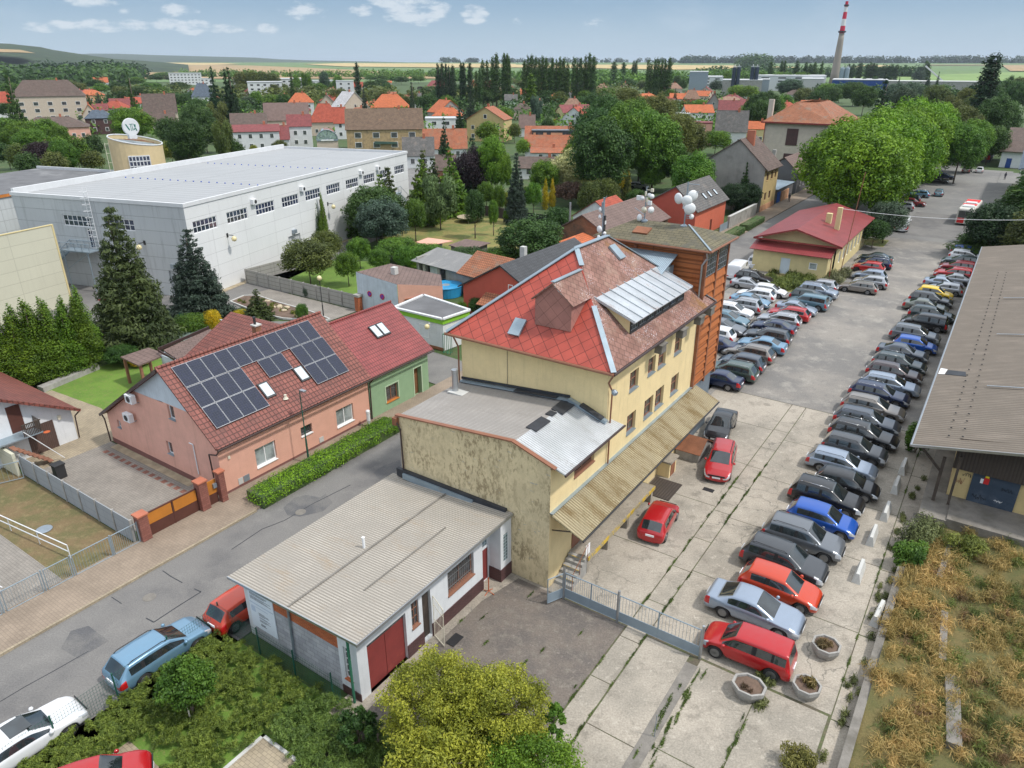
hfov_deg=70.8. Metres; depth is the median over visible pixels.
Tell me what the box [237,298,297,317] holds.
rockery plants
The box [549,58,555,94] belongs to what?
poplar tree
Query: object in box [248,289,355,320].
brick paving
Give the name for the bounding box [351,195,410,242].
broadleaf tree
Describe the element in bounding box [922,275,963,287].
parked car
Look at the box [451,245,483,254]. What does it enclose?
broadleaf tree
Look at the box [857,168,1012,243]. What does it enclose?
square
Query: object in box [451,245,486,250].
shed wall
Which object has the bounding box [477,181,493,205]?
broadleaf tree
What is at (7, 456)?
garden wall
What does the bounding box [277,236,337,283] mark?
broadleaf tree
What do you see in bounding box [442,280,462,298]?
swimming pool
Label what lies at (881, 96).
conifer tree
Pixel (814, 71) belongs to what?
poplar tree
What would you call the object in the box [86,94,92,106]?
conifer tree
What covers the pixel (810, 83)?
industrial building
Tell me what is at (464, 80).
poplar tree
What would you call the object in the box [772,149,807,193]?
dark grey house
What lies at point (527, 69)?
poplar tree
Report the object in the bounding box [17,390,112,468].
driveway apron
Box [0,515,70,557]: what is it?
ramp handrail
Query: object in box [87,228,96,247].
glazed door
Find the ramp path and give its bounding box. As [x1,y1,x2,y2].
[0,534,62,611]
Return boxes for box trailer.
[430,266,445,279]
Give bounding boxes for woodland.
[0,61,146,89]
[27,58,151,77]
[75,97,797,143]
[89,89,750,120]
[131,83,643,103]
[171,67,638,77]
[439,57,678,62]
[514,68,788,86]
[678,54,1023,62]
[696,64,925,76]
[734,52,774,67]
[812,82,978,98]
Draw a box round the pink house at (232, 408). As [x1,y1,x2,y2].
[99,311,372,493]
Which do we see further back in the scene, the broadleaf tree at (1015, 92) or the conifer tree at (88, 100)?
the conifer tree at (88, 100)
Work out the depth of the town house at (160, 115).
291.34 m
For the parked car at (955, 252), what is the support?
on the parking lot at (823, 362)
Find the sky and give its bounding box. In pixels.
[0,0,1023,61]
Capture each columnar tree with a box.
[541,178,549,209]
[549,177,555,207]
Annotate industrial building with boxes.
[688,71,708,90]
[707,76,723,88]
[721,79,762,94]
[758,74,826,90]
[761,78,769,91]
[802,78,823,89]
[832,78,887,90]
[888,80,979,91]
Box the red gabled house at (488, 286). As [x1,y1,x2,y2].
[457,237,581,313]
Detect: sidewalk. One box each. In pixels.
[0,371,461,651]
[721,187,812,235]
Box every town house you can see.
[0,91,11,117]
[12,78,86,120]
[32,114,90,139]
[82,102,94,122]
[83,89,104,102]
[84,107,115,134]
[91,101,108,111]
[92,76,108,84]
[108,96,130,105]
[108,99,130,113]
[126,97,141,105]
[141,91,177,117]
[144,110,176,127]
[191,81,211,100]
[229,110,267,124]
[231,121,279,149]
[263,100,308,124]
[279,122,289,145]
[286,111,312,146]
[288,91,313,114]
[311,101,334,135]
[319,93,333,104]
[331,89,369,108]
[332,104,346,138]
[344,105,423,150]
[370,92,408,107]
[402,133,434,167]
[422,125,467,157]
[427,80,448,87]
[427,98,463,115]
[432,105,462,124]
[435,150,455,180]
[465,104,512,141]
[504,93,517,107]
[513,101,529,119]
[518,152,560,178]
[519,112,535,136]
[524,123,573,155]
[530,144,563,155]
[555,102,588,119]
[560,104,585,125]
[564,96,578,104]
[639,92,654,97]
[670,82,682,92]
[670,92,686,101]
[680,102,714,120]
[683,88,699,101]
[687,89,712,99]
[700,86,713,93]
[706,91,718,112]
[714,107,749,144]
[718,95,739,99]
[718,98,740,109]
[740,97,748,108]
[746,118,764,141]
[785,89,805,99]
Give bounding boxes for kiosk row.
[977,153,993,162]
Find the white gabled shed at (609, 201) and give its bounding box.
[571,195,621,218]
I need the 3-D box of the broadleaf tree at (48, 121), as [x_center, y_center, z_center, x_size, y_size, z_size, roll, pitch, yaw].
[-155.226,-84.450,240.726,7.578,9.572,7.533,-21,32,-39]
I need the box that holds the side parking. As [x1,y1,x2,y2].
[112,741,158,767]
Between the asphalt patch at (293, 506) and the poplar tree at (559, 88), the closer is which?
the asphalt patch at (293, 506)
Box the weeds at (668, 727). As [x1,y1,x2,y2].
[457,452,919,767]
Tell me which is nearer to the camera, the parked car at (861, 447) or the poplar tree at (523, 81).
the parked car at (861, 447)
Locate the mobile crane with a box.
[925,66,941,79]
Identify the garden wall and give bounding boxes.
[0,447,20,475]
[727,203,757,228]
[780,188,788,200]
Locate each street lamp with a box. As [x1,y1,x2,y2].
[299,389,308,457]
[317,276,323,315]
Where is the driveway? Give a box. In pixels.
[44,442,218,530]
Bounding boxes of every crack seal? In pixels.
[0,651,87,701]
[146,589,200,621]
[232,485,349,548]
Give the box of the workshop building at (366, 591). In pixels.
[227,467,512,703]
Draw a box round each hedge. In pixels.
[246,416,399,508]
[724,226,744,235]
[740,215,764,230]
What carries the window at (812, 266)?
in the bungalow
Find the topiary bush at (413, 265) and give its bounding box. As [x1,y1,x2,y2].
[403,261,416,268]
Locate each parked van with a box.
[727,259,749,278]
[748,254,754,267]
[893,216,911,231]
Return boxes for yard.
[0,284,286,330]
[305,578,624,767]
[408,168,439,189]
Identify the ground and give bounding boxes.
[0,82,1023,726]
[513,387,736,590]
[848,527,1023,767]
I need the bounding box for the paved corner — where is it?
[229,739,299,767]
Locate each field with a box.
[0,49,31,52]
[144,65,435,78]
[176,63,230,64]
[310,63,515,66]
[516,65,793,69]
[849,72,1023,80]
[1003,65,1023,70]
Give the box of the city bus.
[955,199,982,223]
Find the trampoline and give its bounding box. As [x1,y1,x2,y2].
[457,214,469,223]
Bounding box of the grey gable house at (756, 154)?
[708,130,782,212]
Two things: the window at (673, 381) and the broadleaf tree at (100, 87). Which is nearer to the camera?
the window at (673, 381)
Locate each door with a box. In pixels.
[5,404,24,433]
[28,420,59,453]
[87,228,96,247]
[207,478,218,504]
[366,615,405,688]
[414,368,417,393]
[422,591,429,636]
[432,596,444,645]
[482,547,487,579]
[571,534,579,547]
[670,462,674,475]
[776,191,780,202]
[779,257,789,273]
[966,473,1020,511]
[1004,158,1011,167]
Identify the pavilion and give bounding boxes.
[999,127,1023,167]
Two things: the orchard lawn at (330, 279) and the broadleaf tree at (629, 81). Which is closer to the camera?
the orchard lawn at (330, 279)
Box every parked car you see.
[0,695,88,767]
[58,749,153,767]
[102,616,211,693]
[202,584,248,635]
[631,181,648,189]
[637,500,678,543]
[703,437,736,482]
[703,621,797,681]
[704,407,737,441]
[704,578,806,639]
[709,369,744,390]
[715,359,759,382]
[717,336,738,354]
[718,352,766,373]
[719,325,736,341]
[721,317,746,335]
[722,308,750,327]
[723,299,754,319]
[723,342,775,363]
[726,296,763,313]
[729,276,758,288]
[729,292,771,307]
[734,268,773,282]
[735,286,776,301]
[736,335,787,354]
[737,557,823,613]
[738,530,829,587]
[743,326,792,345]
[749,319,797,336]
[755,282,787,298]
[756,310,802,327]
[761,510,845,563]
[766,305,811,321]
[775,299,817,315]
[786,496,859,539]
[787,292,829,311]
[787,472,865,517]
[788,286,832,304]
[799,280,838,298]
[805,443,878,481]
[814,278,838,290]
[815,464,881,502]
[821,428,888,465]
[827,415,899,450]
[832,403,901,435]
[838,279,878,294]
[840,390,906,421]
[847,377,911,407]
[851,260,885,270]
[852,268,887,277]
[852,274,888,289]
[855,256,892,268]
[856,252,893,261]
[861,369,921,396]
[865,358,923,384]
[871,349,927,374]
[875,341,929,362]
[888,321,941,344]
[893,333,938,355]
[900,194,921,200]
[900,312,948,332]
[902,197,925,206]
[902,200,914,210]
[902,297,949,311]
[905,189,929,197]
[907,303,955,322]
[908,289,953,307]
[916,284,953,299]
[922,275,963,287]
[928,176,948,183]
[929,281,963,296]
[933,189,944,196]
[933,266,972,276]
[935,173,955,179]
[936,273,969,286]
[938,259,974,268]
[940,254,976,262]
[948,248,978,256]
[950,244,979,251]
[962,166,972,172]
[975,166,983,172]
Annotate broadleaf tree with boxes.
[0,82,18,90]
[0,102,13,117]
[0,117,21,128]
[0,123,25,143]
[0,142,10,169]
[2,142,24,164]
[9,128,45,147]
[12,151,40,170]
[13,119,31,129]
[20,140,48,164]
[26,118,49,133]
[36,116,58,128]
[36,135,65,144]
[39,150,70,166]
[44,122,69,142]
[46,139,81,166]
[65,135,91,167]
[72,82,88,89]
[77,150,106,168]
[82,133,105,154]
[83,79,105,86]
[89,83,110,92]
[105,81,126,90]
[108,106,156,134]
[109,86,127,95]
[115,90,136,97]
[125,77,146,83]
[125,86,150,95]
[138,82,164,88]
[147,74,163,81]
[149,86,173,92]
[152,652,219,713]
[153,72,168,75]
[153,116,176,141]
[162,117,208,158]
[163,81,189,89]
[163,140,174,161]
[171,140,200,159]
[175,93,191,104]
[177,101,215,126]
[182,91,191,97]
[187,98,205,108]
[200,125,220,152]
[218,136,245,153]
[232,70,247,85]
[233,83,247,91]
[238,100,251,107]
[240,96,257,105]
[243,70,258,83]
[248,91,262,103]
[254,71,272,80]
[261,94,277,102]
[267,84,280,94]
[269,72,280,80]
[272,139,288,145]
[275,91,290,102]
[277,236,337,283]
[286,87,300,94]
[292,74,300,87]
[299,85,317,93]
[301,72,305,86]
[303,73,312,85]
[308,229,344,254]
[309,83,327,90]
[319,70,329,87]
[328,88,341,97]
[332,75,341,87]
[334,250,359,285]
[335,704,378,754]
[340,184,408,242]
[345,236,370,268]
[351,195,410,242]
[359,93,371,100]
[362,80,378,88]
[363,74,377,80]
[364,88,382,95]
[368,248,390,265]
[373,642,489,761]
[374,237,418,255]
[375,78,389,84]
[375,90,387,98]
[376,74,390,79]
[379,716,500,767]
[380,82,395,90]
[387,75,400,83]
[391,76,410,82]
[392,245,415,266]
[401,96,410,105]
[403,197,426,241]
[410,75,426,81]
[411,243,447,256]
[413,96,419,105]
[416,86,434,94]
[417,93,436,107]
[428,89,443,96]
[432,658,552,767]
[439,95,457,105]
[451,145,491,189]
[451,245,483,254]
[457,722,587,767]
[463,189,485,237]
[474,120,500,138]
[476,133,506,185]
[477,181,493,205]
[481,89,494,101]
[482,245,519,258]
[488,199,498,235]
[491,147,511,186]
[491,184,504,206]
[494,213,563,258]
[498,192,507,207]
[501,106,512,117]
[503,210,508,218]
[506,123,521,142]
[511,86,520,96]
[515,138,531,153]
[525,182,542,213]
[529,158,560,200]
[539,117,554,125]
[540,90,551,103]
[540,701,566,740]
[543,205,568,232]
[550,91,568,104]
[551,148,602,197]
[554,181,583,199]
[561,134,577,154]
[564,115,636,183]
[567,105,609,144]
[577,90,590,96]
[577,180,601,209]
[582,93,598,104]
[586,91,623,113]
[589,103,646,169]
[594,177,621,198]
[600,87,615,94]
[612,87,642,103]
[613,96,658,115]
[617,78,637,85]
[618,172,631,198]
[624,188,645,200]
[628,109,685,192]
[629,107,659,181]
[637,161,665,191]
[639,162,662,189]
[645,91,678,116]
[662,146,691,185]
[664,89,678,95]
[667,111,696,152]
[670,148,716,187]
[673,76,680,82]
[674,100,691,109]
[677,79,687,88]
[678,117,708,154]
[690,99,707,103]
[704,130,732,153]
[709,79,722,93]
[721,182,749,213]
[722,69,731,78]
[725,84,746,96]
[736,85,759,96]
[738,181,763,207]
[744,91,768,109]
[746,98,774,120]
[760,90,781,112]
[775,77,805,94]
[776,96,787,111]
[780,93,793,103]
[791,117,883,204]
[792,89,806,102]
[795,71,810,74]
[797,87,812,97]
[806,89,830,100]
[806,113,882,187]
[813,126,914,209]
[817,83,836,90]
[824,86,842,101]
[827,83,844,101]
[839,81,868,105]
[851,86,878,115]
[852,126,924,206]
[853,104,909,127]
[859,111,925,203]
[860,101,912,118]
[862,219,892,248]
[866,201,910,242]
[883,81,910,106]
[888,85,919,107]
[891,95,940,115]
[891,114,946,201]
[892,103,928,115]
[899,109,946,165]
[905,81,924,99]
[908,94,939,106]
[909,105,955,171]
[911,72,925,79]
[915,65,925,76]
[922,84,954,102]
[927,106,962,163]
[929,98,963,122]
[934,101,958,126]
[938,94,972,109]
[940,121,988,183]
[954,104,986,124]
[956,87,976,104]
[961,117,996,172]
[962,202,1023,245]
[963,92,979,105]
[977,84,1005,98]
[977,92,1023,136]
[979,112,999,125]
[984,125,1012,164]
[997,209,1023,244]
[1001,78,1017,96]
[1006,79,1023,106]
[1014,76,1023,82]
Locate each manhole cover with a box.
[36,525,52,533]
[142,593,155,601]
[295,509,305,514]
[699,479,708,482]
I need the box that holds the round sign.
[122,118,138,139]
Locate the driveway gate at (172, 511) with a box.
[147,488,199,534]
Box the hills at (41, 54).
[0,43,188,71]
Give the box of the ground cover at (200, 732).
[17,629,325,767]
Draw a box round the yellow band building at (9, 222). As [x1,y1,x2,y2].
[0,181,38,233]
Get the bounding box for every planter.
[731,672,766,702]
[792,673,821,701]
[811,634,841,660]
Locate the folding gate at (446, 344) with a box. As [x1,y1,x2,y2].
[442,333,451,354]
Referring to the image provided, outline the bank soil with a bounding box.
[24,634,335,767]
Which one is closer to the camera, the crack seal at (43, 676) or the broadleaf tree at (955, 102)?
the crack seal at (43, 676)
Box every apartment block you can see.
[168,73,201,84]
[199,78,211,85]
[247,81,282,94]
[278,78,301,88]
[336,80,353,91]
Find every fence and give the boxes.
[0,461,23,483]
[0,522,140,614]
[2,602,341,756]
[17,454,136,541]
[244,259,354,308]
[483,205,504,218]
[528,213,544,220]
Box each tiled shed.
[456,250,513,282]
[559,232,594,242]
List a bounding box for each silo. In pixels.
[731,64,740,85]
[749,64,759,79]
[839,65,849,77]
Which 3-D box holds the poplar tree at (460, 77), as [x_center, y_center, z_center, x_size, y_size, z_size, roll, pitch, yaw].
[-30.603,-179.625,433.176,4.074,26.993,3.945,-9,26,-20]
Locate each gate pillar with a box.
[131,509,152,541]
[191,476,211,511]
[212,467,228,502]
[352,293,362,311]
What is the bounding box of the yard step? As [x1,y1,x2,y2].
[330,573,519,714]
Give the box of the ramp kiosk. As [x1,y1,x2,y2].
[657,453,678,477]
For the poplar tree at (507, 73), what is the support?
on the ground at (666, 184)
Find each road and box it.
[19,235,386,339]
[270,321,461,383]
[936,163,961,167]
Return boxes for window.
[62,214,92,226]
[105,219,134,230]
[167,442,173,456]
[168,405,175,421]
[192,216,217,233]
[226,208,247,223]
[255,200,274,215]
[255,441,278,468]
[282,194,298,207]
[300,424,312,437]
[305,188,319,200]
[326,182,339,194]
[336,404,354,428]
[344,647,351,682]
[346,177,357,189]
[354,133,361,137]
[355,142,361,147]
[363,173,374,183]
[373,132,379,137]
[380,170,389,178]
[386,383,399,403]
[391,132,397,137]
[394,164,403,174]
[409,132,415,136]
[410,158,414,163]
[411,599,420,630]
[447,554,474,597]
[503,533,507,561]
[574,457,594,478]
[626,412,635,436]
[629,370,638,393]
[643,397,652,420]
[647,357,655,377]
[654,387,663,410]
[657,354,665,369]
[670,375,677,396]
[674,337,681,356]
[706,250,717,276]
[717,245,727,270]
[785,128,798,145]
[808,262,816,269]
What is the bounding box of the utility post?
[366,410,370,425]
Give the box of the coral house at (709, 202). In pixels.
[650,175,728,229]
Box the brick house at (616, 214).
[554,195,670,239]
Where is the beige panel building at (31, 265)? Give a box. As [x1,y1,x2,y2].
[0,224,70,325]
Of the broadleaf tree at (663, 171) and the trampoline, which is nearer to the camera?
the trampoline
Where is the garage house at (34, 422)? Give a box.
[0,372,80,467]
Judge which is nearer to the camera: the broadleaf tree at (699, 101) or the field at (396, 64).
the broadleaf tree at (699, 101)
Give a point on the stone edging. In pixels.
(52, 384)
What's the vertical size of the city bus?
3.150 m
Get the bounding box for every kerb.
[0,509,256,656]
[223,733,301,767]
[230,295,329,320]
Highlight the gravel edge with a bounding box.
[222,237,354,291]
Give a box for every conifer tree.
[3,69,28,122]
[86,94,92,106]
[95,92,103,102]
[126,72,144,135]
[208,66,227,119]
[221,68,239,122]
[226,66,242,121]
[243,289,275,320]
[289,70,294,97]
[345,186,362,237]
[362,85,366,107]
[372,174,398,235]
[382,167,402,204]
[406,149,444,219]
[409,79,414,107]
[411,158,444,226]
[429,158,440,187]
[436,117,448,172]
[439,147,469,219]
[455,101,467,139]
[463,93,476,126]
[463,137,480,192]
[621,165,631,200]
[733,162,749,210]
[872,75,889,112]
[924,71,930,89]
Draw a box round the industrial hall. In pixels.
[9,144,408,295]
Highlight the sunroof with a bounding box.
[0,715,31,738]
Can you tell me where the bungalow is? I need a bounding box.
[749,203,874,278]
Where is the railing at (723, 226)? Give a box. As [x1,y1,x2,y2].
[719,221,727,231]
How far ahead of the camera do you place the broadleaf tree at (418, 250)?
98.13 m
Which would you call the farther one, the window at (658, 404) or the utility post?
the utility post
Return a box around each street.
[0,432,401,767]
[725,193,848,289]
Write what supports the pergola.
on the lawn at (103, 387)
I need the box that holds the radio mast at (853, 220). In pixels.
[840,172,865,270]
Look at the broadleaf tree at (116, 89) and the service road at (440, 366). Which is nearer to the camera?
the service road at (440, 366)
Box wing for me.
[184,312,278,356]
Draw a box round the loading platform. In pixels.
[917,449,1023,546]
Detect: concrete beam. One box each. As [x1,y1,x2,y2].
[936,546,951,577]
[938,610,947,663]
[943,675,961,751]
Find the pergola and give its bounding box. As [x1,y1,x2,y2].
[121,348,164,383]
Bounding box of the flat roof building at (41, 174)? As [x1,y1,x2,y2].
[0,166,113,183]
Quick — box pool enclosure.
[145,330,195,344]
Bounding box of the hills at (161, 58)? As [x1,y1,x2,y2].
[84,54,370,61]
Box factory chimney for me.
[829,1,848,82]
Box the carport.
[774,179,793,203]
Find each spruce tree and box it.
[91,206,189,352]
[166,229,237,319]
[503,152,530,224]
[943,176,1023,253]
[996,170,1023,206]
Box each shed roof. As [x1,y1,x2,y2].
[417,238,452,244]
[449,239,489,247]
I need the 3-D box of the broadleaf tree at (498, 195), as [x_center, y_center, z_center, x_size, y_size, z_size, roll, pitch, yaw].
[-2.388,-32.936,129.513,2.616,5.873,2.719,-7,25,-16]
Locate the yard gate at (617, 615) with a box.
[547,567,705,658]
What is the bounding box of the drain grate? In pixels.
[702,487,714,492]
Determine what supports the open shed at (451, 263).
on the ground at (666, 184)
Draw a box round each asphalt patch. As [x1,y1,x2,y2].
[61,626,107,658]
[284,494,332,515]
[374,460,400,477]
[898,212,976,239]
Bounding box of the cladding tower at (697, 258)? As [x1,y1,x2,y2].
[593,219,738,434]
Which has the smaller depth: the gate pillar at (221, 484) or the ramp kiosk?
the gate pillar at (221, 484)
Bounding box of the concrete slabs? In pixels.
[536,392,918,767]
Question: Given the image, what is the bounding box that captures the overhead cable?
[847,209,975,219]
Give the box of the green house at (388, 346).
[328,300,434,418]
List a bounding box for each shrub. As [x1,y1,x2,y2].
[102,343,137,363]
[173,312,211,332]
[203,309,221,329]
[233,308,244,314]
[268,687,401,767]
[294,303,308,316]
[457,301,466,306]
[468,297,481,311]
[892,510,944,547]
[892,539,929,567]
[904,421,929,453]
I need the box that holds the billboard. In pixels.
[247,590,278,638]
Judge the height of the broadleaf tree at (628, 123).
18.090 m
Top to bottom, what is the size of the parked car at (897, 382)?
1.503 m
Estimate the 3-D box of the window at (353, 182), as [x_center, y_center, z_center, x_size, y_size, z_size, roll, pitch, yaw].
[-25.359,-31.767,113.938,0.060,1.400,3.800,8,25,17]
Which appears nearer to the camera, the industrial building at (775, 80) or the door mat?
the door mat
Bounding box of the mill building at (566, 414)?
[392,235,719,589]
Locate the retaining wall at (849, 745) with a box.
[838,513,917,767]
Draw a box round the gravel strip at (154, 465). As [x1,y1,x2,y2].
[111,444,192,485]
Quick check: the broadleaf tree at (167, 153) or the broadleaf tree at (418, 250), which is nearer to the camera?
the broadleaf tree at (418, 250)
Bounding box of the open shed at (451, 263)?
[411,247,472,290]
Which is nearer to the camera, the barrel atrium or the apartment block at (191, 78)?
the barrel atrium
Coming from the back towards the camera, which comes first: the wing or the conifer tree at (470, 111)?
the conifer tree at (470, 111)
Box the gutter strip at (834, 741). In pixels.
[816,449,936,767]
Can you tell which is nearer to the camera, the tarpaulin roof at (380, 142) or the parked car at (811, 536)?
the parked car at (811, 536)
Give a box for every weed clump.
[778,739,818,767]
[944,530,989,559]
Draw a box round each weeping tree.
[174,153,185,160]
[206,100,227,134]
[211,119,232,153]
[421,172,458,229]
[530,94,543,124]
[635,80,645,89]
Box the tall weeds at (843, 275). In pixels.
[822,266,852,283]
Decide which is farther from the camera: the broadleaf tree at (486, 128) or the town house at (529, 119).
the town house at (529, 119)
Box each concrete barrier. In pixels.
[851,558,865,584]
[865,524,878,546]
[868,599,885,628]
[879,501,890,522]
[890,475,900,494]
[898,457,907,475]
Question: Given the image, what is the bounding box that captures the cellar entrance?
[675,434,712,462]
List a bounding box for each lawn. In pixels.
[0,467,133,578]
[47,358,161,409]
[275,261,397,293]
[374,212,516,249]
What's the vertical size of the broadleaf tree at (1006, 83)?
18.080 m
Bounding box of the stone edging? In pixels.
[37,363,99,392]
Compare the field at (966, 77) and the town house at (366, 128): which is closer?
the town house at (366, 128)
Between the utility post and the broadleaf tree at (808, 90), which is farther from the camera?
the broadleaf tree at (808, 90)
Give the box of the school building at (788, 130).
[761,99,859,159]
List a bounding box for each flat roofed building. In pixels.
[425,116,455,128]
[695,121,712,145]
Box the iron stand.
[485,577,493,595]
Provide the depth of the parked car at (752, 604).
35.49 m
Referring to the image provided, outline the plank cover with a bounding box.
[649,476,681,500]
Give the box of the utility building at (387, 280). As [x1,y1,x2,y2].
[356,264,442,309]
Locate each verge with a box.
[765,272,793,291]
[864,238,888,246]
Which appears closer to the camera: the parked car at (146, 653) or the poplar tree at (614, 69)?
the parked car at (146, 653)
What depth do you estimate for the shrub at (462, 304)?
78.42 m
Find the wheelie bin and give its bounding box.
[49,460,67,478]
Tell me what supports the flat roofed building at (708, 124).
on the ground at (666, 184)
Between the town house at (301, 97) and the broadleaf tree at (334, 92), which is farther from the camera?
the broadleaf tree at (334, 92)
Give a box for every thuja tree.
[0,320,22,380]
[0,331,24,381]
[1,311,41,385]
[4,303,42,382]
[15,297,56,383]
[23,301,58,377]
[34,296,73,377]
[40,301,72,367]
[53,304,89,372]
[55,294,91,359]
[67,292,102,370]
[69,284,105,362]
[315,203,319,231]
[318,203,327,232]
[319,193,328,227]
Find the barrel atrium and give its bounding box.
[316,128,338,147]
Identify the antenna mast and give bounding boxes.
[597,196,606,237]
[635,187,653,221]
[674,182,699,226]
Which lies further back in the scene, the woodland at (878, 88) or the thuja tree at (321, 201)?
the woodland at (878, 88)
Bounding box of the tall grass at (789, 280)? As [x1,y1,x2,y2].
[764,268,817,290]
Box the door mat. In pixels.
[445,633,462,646]
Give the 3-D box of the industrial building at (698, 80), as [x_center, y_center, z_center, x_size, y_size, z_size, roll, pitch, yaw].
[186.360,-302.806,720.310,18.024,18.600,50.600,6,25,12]
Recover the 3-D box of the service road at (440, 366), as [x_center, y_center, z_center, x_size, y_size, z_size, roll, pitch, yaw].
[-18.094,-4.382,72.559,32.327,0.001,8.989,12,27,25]
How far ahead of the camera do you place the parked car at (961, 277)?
90.17 m
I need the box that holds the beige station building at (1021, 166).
[1018,151,1023,181]
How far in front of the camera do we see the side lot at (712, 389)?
62.04 m
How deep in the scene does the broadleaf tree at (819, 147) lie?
122.21 m
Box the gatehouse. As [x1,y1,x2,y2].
[395,294,470,350]
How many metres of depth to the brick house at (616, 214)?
100.38 m
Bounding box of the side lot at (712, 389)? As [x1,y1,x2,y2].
[708,286,733,394]
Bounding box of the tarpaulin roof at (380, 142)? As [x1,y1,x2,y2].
[375,141,396,143]
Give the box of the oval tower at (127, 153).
[104,134,165,171]
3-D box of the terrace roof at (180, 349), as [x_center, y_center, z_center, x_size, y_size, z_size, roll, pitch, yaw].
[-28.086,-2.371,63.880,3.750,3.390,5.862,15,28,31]
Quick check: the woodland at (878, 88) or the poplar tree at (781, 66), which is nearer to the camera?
the woodland at (878, 88)
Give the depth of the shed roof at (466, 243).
101.06 m
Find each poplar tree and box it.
[353,61,361,96]
[434,63,441,100]
[439,62,445,98]
[443,64,448,96]
[447,66,450,96]
[449,64,456,98]
[458,62,463,105]
[461,61,467,99]
[466,62,474,103]
[474,71,478,104]
[478,67,482,103]
[480,58,485,105]
[484,60,490,103]
[489,56,495,105]
[493,52,501,106]
[499,53,506,105]
[503,53,510,93]
[508,59,511,93]
[520,60,527,98]
[522,73,536,106]
[525,57,529,94]
[528,54,535,82]
[533,55,538,94]
[536,57,541,97]
[539,54,545,96]
[542,56,548,91]
[547,65,551,89]
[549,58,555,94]
[553,59,558,92]
[556,56,563,91]
[560,57,566,91]
[564,62,570,96]
[570,57,577,97]
[575,61,578,97]
[576,58,583,94]
[582,54,587,90]
[585,52,592,92]
[589,55,597,94]
[610,61,617,82]
[619,62,626,78]
[630,60,635,76]
[634,60,637,76]
[644,58,649,92]
[648,63,653,92]
[651,57,656,94]
[654,58,660,95]
[659,61,663,94]
[661,59,667,95]
[664,57,673,95]
[766,62,773,73]
[779,61,783,73]
[782,61,786,73]
[793,61,800,74]
[802,62,808,72]
[807,64,812,74]
[811,62,817,74]
[818,61,823,74]
[849,63,855,77]
[855,63,861,77]
[858,62,862,78]
[863,64,869,78]
[867,62,872,78]
[869,63,876,78]
[873,64,878,76]
[876,66,881,78]
[879,65,884,78]
[888,64,894,79]
[891,64,899,79]
[922,60,930,79]
[924,63,931,79]
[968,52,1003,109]
[983,52,1002,101]
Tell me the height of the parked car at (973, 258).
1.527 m
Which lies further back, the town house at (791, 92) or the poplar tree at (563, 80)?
the town house at (791, 92)
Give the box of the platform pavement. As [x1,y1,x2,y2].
[988,172,1019,204]
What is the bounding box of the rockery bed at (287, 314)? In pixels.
[233,296,326,318]
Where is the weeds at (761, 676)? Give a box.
[753,475,927,763]
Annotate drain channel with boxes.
[622,662,697,767]
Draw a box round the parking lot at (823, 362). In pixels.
[709,236,967,430]
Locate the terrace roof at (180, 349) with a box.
[157,326,210,363]
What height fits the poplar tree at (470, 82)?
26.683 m
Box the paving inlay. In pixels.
[103,450,186,492]
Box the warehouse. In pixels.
[910,245,1023,514]

